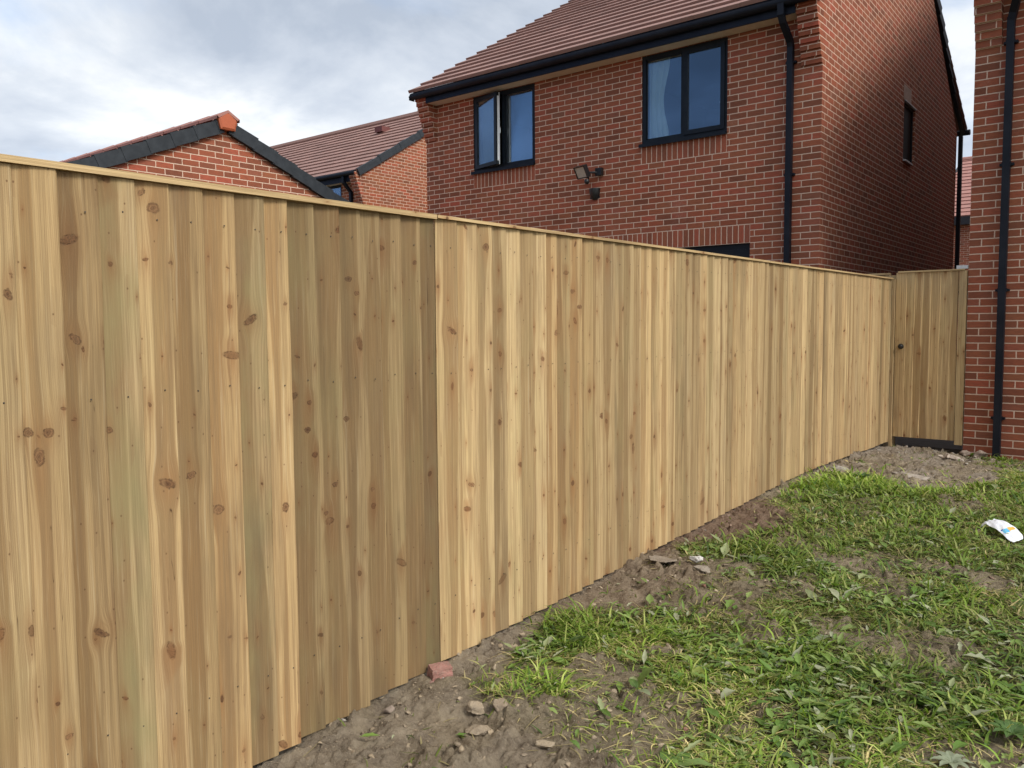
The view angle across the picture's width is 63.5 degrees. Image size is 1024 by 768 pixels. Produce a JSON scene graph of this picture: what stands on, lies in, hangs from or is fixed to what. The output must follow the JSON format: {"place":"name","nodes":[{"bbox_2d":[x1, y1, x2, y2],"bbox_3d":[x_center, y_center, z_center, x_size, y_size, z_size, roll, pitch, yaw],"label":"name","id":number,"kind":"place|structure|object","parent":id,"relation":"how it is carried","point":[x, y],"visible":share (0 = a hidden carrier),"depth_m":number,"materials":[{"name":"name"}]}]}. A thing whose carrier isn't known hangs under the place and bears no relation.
{"place":"outdoors","nodes":[
{"label":"outdoors","id":0,"kind":"place"},
{"bbox_2d":[270,111,426,212],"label":"brick house","id":1,"kind":"structure","parent":0,"point":[382,163],"depth_m":21.32,"materials":[{"name":"brick"}]},
{"bbox_2d":[329,185,341,196],"bbox_3d":[-4.676,-4.434,20.955,1.224,1.112,0.157,3,5,39],"label":"window","id":2,"kind":"structure","parent":1,"relation":"in","point":[337,189],"depth_m":20.66,"materials":[{"name":"blue glass"}]},
{"bbox_2d":[0,0,975,167],"label":"sky","id":3,"kind":"structure","parent":0,"point":[78,77],"materials":[{"name":"white"}]},
{"bbox_2d":[253,360,1023,767],"bbox_3d":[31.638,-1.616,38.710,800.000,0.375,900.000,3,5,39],"label":"ground","id":4,"kind":"structure","parent":0,"point":[497,750],"depth_m":3.49,"materials":[{"name":"brown soil"}]},
{"bbox_2d":[0,154,300,767],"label":"fence panel","id":5,"kind":"object","parent":4,"relation":"on","point":[148,591],"visible":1,"depth_m":2.55,"materials":[{"name":"beige wood"}]},
{"bbox_2d":[59,110,348,201],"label":"brick garage","id":6,"kind":"structure","parent":4,"relation":"on","point":[223,148],"depth_m":10.47,"materials":[{"name":"red brick"}]},
{"bbox_2d":[287,194,439,737],"bbox_3d":[-0.597,0.335,3.309,0.146,2.062,0.742,3,5,39],"label":"fence panel","id":7,"kind":"object","parent":4,"relation":"on","point":[362,303],"visible":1,"depth_m":3.24,"materials":[{"name":"beige wood"}]},
{"bbox_2d":[383,705,394,713],"bbox_3d":[-0.484,1.290,3.275,0.046,0.032,0.040,3,5,39],"label":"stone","id":8,"kind":"object","parent":4,"relation":"on","point":[389,709],"visible":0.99,"depth_m":3.27,"materials":[{"name":"beige stone"}]},
{"bbox_2d":[427,661,452,683],"bbox_3d":[-0.314,1.245,3.503,0.133,0.089,0.127,-2,4,-20],"label":"brick fragment","id":9,"kind":"object","parent":4,"relation":"on","point":[440,670],"visible":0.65,"depth_m":3.50,"materials":[{"name":"red brick"}]},
{"bbox_2d":[466,700,483,714],"bbox_3d":[-0.142,1.259,3.221,0.073,0.048,0.060,3,5,39],"label":"stone","id":10,"kind":"object","parent":4,"relation":"on","point":[475,707],"visible":1,"depth_m":3.21,"materials":[{"name":"beige stone"}]},
{"bbox_2d":[464,724,490,735],"bbox_3d":[-0.133,1.299,3.100,0.108,0.038,0.079,3,5,39],"label":"stone","id":11,"kind":"object","parent":4,"relation":"on","point":[476,729],"visible":1,"depth_m":3.09,"materials":[{"name":"beige stone"}]},
{"bbox_2d":[493,698,508,711],"bbox_3d":[-0.044,1.256,3.220,0.064,0.041,0.070,0,4,11],"label":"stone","id":12,"kind":"object","parent":4,"relation":"on","point":[499,704],"visible":0.96,"depth_m":3.21,"materials":[{"name":"beige stone"}]},
{"bbox_2d":[535,739,554,748],"bbox_3d":[0.119,1.295,2.964,0.071,0.025,0.043,2,5,26],"label":"stone","id":13,"kind":"object","parent":4,"relation":"on","point":[543,744],"visible":1,"depth_m":2.96,"materials":[{"name":"beige stone"}]},
{"bbox_2d":[434,215,769,660],"bbox_3d":[0.768,0.205,4.973,0.148,2.061,3.568,3,5,39],"label":"fence panel","id":14,"kind":"object","parent":4,"relation":"on","point":[601,403],"visible":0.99,"depth_m":4.35,"materials":[{"name":"beige wood"}]},
{"bbox_2d":[629,666,653,695],"bbox_3d":[0.509,1.167,3.284,0.133,0.095,0.076,3,5,39],"label":"broadleaf weed","id":15,"kind":"object","parent":4,"relation":"on","point":[641,678],"visible":1,"depth_m":3.29,"materials":[{"name":"green plant"}]},
{"bbox_2d":[270,446,1023,767],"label":"soil clods","id":16,"kind":"object","parent":4,"relation":"on","point":[567,764],"visible":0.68,"depth_m":3.30,"materials":[{"name":"brown soil"}]},
{"bbox_2d":[648,555,677,562],"bbox_3d":[0.872,1.024,4.795,0.180,0.033,0.119,3,5,39],"label":"stone","id":17,"kind":"object","parent":4,"relation":"on","point":[656,558],"visible":0.94,"depth_m":4.78,"materials":[{"name":"beige stone"}]},
{"bbox_2d":[660,751,714,767],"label":"broadleaf weed","id":18,"kind":"object","parent":4,"relation":"on","point":[690,761],"visible":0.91,"depth_m":2.81,"materials":[{"name":"green plant"}]},
{"bbox_2d":[689,556,702,562],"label":"stone","id":19,"kind":"object","parent":4,"relation":"on","point":[695,559],"visible":1,"depth_m":4.70,"materials":[{"name":"white stone"}]},
{"bbox_2d":[692,666,710,682],"bbox_3d":[0.778,1.199,3.391,0.050,0.037,0.108,-2,4,-20],"label":"broadleaf weed","id":20,"kind":"object","parent":4,"relation":"on","point":[698,669],"visible":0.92,"depth_m":3.42,"materials":[{"name":"green plant"}]},
{"bbox_2d":[693,565,710,572],"bbox_3d":[1.044,1.022,4.554,0.100,0.039,0.049,0,4,12],"label":"stone","id":21,"kind":"object","parent":4,"relation":"on","point":[702,568],"visible":1,"depth_m":4.55,"materials":[{"name":"beige stone"}]},
{"bbox_2d":[742,554,770,562],"bbox_3d":[1.446,1.025,4.876,0.211,0.015,0.212,3,5,39],"label":"broadleaf weed","id":22,"kind":"object","parent":4,"relation":"on","point":[759,557],"visible":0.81,"depth_m":4.89,"materials":[{"name":"green plant"}]},
{"bbox_2d":[766,692,833,705],"bbox_3d":[1.110,1.213,3.164,0.247,0.023,0.120,3,5,39],"label":"broadleaf weed","id":23,"kind":"object","parent":4,"relation":"on","point":[778,697],"visible":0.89,"depth_m":3.18,"materials":[{"name":"green plant"}]},
{"bbox_2d":[792,634,829,648],"bbox_3d":[1.336,1.148,3.688,0.172,0.032,0.145,1,4,19],"label":"broadleaf weed","id":24,"kind":"object","parent":4,"relation":"on","point":[818,637],"visible":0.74,"depth_m":3.71,"materials":[{"name":"green plant"}]},
{"bbox_2d":[800,557,835,566],"bbox_3d":[1.758,1.029,4.787,0.236,0.019,0.216,3,5,39],"label":"broadleaf weed","id":25,"kind":"object","parent":4,"relation":"on","point":[822,562],"visible":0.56,"depth_m":4.77,"materials":[{"name":"green plant"}]},
{"bbox_2d":[765,261,893,490],"bbox_3d":[2.965,-0.006,7.656,0.147,2.061,3.371,3,5,39],"label":"fence panel","id":26,"kind":"object","parent":4,"relation":"on","point":[828,355],"visible":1,"depth_m":7.29,"materials":[{"name":"beige wood"}]},
{"bbox_2d":[829,465,847,469],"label":"stone","id":27,"kind":"object","parent":4,"relation":"on","point":[838,467],"visible":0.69,"depth_m":7.27,"materials":[{"name":"grey stone"}]},
{"bbox_2d":[854,472,870,478],"bbox_3d":[2.860,0.759,6.756,0.151,0.055,0.151,-3,5,-28],"label":"broadleaf weed","id":28,"kind":"object","parent":4,"relation":"on","point":[863,475],"visible":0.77,"depth_m":6.76,"materials":[{"name":"green plant"}]},
{"bbox_2d":[869,273,890,276],"bbox_3d":[3.863,-0.306,9.383,0.773,1.858,0.065,3,5,39],"label":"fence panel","id":29,"kind":"object","parent":4,"relation":"on","point":[883,274],"visible":0.02,"depth_m":9.10,"materials":[{"name":"brown wood"}]},
{"bbox_2d":[883,275,895,446],"bbox_3d":[4.114,-0.229,9.002,0.108,1.895,0.187,3,5,39],"label":"gate post","id":30,"kind":"object","parent":4,"relation":"on","point":[891,441],"visible":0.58,"depth_m":8.92,"materials":[{"name":"brown wood"}]},
{"bbox_2d":[892,472,929,480],"bbox_3d":[3.326,0.773,6.922,0.097,0.042,0.360,-3,5,-29],"label":"stone","id":31,"kind":"object","parent":4,"relation":"on","point":[922,477],"visible":0.59,"depth_m":6.87,"materials":[{"name":"beige stone"}]},
{"bbox_2d":[930,750,973,767],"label":"broadleaf weed","id":32,"kind":"object","parent":4,"relation":"on","point":[953,760],"visible":1,"depth_m":2.73,"materials":[{"name":"green plant"}]},
{"bbox_2d":[950,455,960,459],"bbox_3d":[4.281,0.714,7.984,0.065,0.054,0.111,-3,5,-27],"label":"rubble lump","id":33,"kind":"object","parent":4,"relation":"on","point":[953,457],"visible":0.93,"depth_m":7.98,"materials":[{"name":"grey stone"}]},
{"bbox_2d":[954,265,968,444],"bbox_3d":[4.627,-0.292,8.539,0.102,1.850,0.084,3,5,39],"label":"gate post","id":34,"kind":"object","parent":4,"relation":"on","point":[961,355],"visible":1,"depth_m":8.50,"materials":[{"name":"wood"}]},
{"bbox_2d":[892,269,965,440],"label":"garden gate","id":35,"kind":"structure","parent":34,"relation":"attached to","point":[925,356],"depth_m":8.71,"materials":[{"name":"brown wood"}]},
{"bbox_2d":[958,450,970,455],"bbox_3d":[4.589,0.697,8.393,0.120,0.057,0.075,-2,4,-21],"label":"rubble lump","id":36,"kind":"object","parent":4,"relation":"on","point":[964,452],"visible":0.94,"depth_m":8.36,"materials":[{"name":"grey stone"}]},
{"bbox_2d":[972,450,987,458],"bbox_3d":[4.681,0.713,8.277,0.140,0.108,0.151,3,5,39],"label":"rubble lump","id":37,"kind":"object","parent":4,"relation":"on","point":[980,453],"visible":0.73,"depth_m":8.24,"materials":[{"name":"grey stone"}]},
{"bbox_2d":[980,519,1022,541],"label":"litter packet","id":38,"kind":"object","parent":4,"relation":"on","point":[1014,534],"visible":1,"depth_m":5.08,"materials":[{"name":"plastic"}]},
{"bbox_2d":[987,719,1023,740],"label":"broadleaf weed","id":39,"kind":"object","parent":4,"relation":"on","point":[1016,728],"visible":1,"depth_m":2.89,"materials":[{"name":"green plant"}]},
{"bbox_2d":[303,445,1023,767],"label":"grass","id":40,"kind":"structure","parent":0,"point":[835,485],"depth_m":3.82,"materials":[{"name":"green plant"}]},
{"bbox_2d":[408,0,970,320],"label":"brick house","id":41,"kind":"structure","parent":0,"point":[825,134],"depth_m":11.18,"materials":[{"name":"brick"}]},
{"bbox_2d":[471,83,534,174],"bbox_3d":[-0.136,-3.795,12.387,1.224,1.173,0.282,3,5,39],"label":"window","id":42,"kind":"structure","parent":41,"relation":"in","point":[518,103],"depth_m":12.33,"materials":[{"name":"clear glass"}]},
{"bbox_2d":[573,164,602,183],"bbox_3d":[1.029,-2.863,11.322,0.350,0.265,0.272,3,5,39],"label":"floodlight","id":43,"kind":"object","parent":41,"relation":"attached to","point":[581,171],"visible":1,"depth_m":11.29,"materials":[{"name":"black metal"}]},
{"bbox_2d":[589,188,599,199],"bbox_3d":[1.123,-2.618,11.389,0.164,0.160,0.082,3,5,39],"label":"wall lamp","id":44,"kind":"object","parent":41,"relation":"attached to","point":[594,193],"visible":1,"depth_m":11.36,"materials":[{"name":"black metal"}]},
{"bbox_2d":[638,37,727,147],"bbox_3d":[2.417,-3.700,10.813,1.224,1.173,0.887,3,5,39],"label":"window","id":45,"kind":"structure","parent":41,"relation":"in","point":[660,62],"depth_m":10.60,"materials":[{"name":"clear glass"}]},
{"bbox_2d":[682,243,749,257],"bbox_3d":[2.145,-0.662,10.871,2.100,2.217,0.080,3,5,39],"label":"patio door","id":46,"kind":"structure","parent":41,"relation":"in","point":[741,250],"depth_m":10.29,"materials":[{"name":"black glass"}]},
{"bbox_2d":[903,84,916,165],"bbox_3d":[6.128,-3.980,12.817,0.120,1.135,0.810,3,5,37],"label":"window","id":47,"kind":"structure","parent":41,"relation":"in","point":[908,108],"depth_m":12.88,"materials":[{"name":"black glass"}]},
{"bbox_2d":[895,421,962,453],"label":"path","id":48,"kind":"structure","parent":0,"point":[938,445],"depth_m":9.36,"materials":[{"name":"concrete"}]},
{"bbox_2d":[953,156,971,329],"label":"brick house","id":49,"kind":"structure","parent":0,"point":[965,208],"depth_m":29.71,"materials":[{"name":"red brick"}]},
{"bbox_2d":[963,0,1023,460],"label":"brick house","id":50,"kind":"structure","parent":0,"point":[993,424],"depth_m":8.24,"materials":[{"name":"brick"}]}
]}

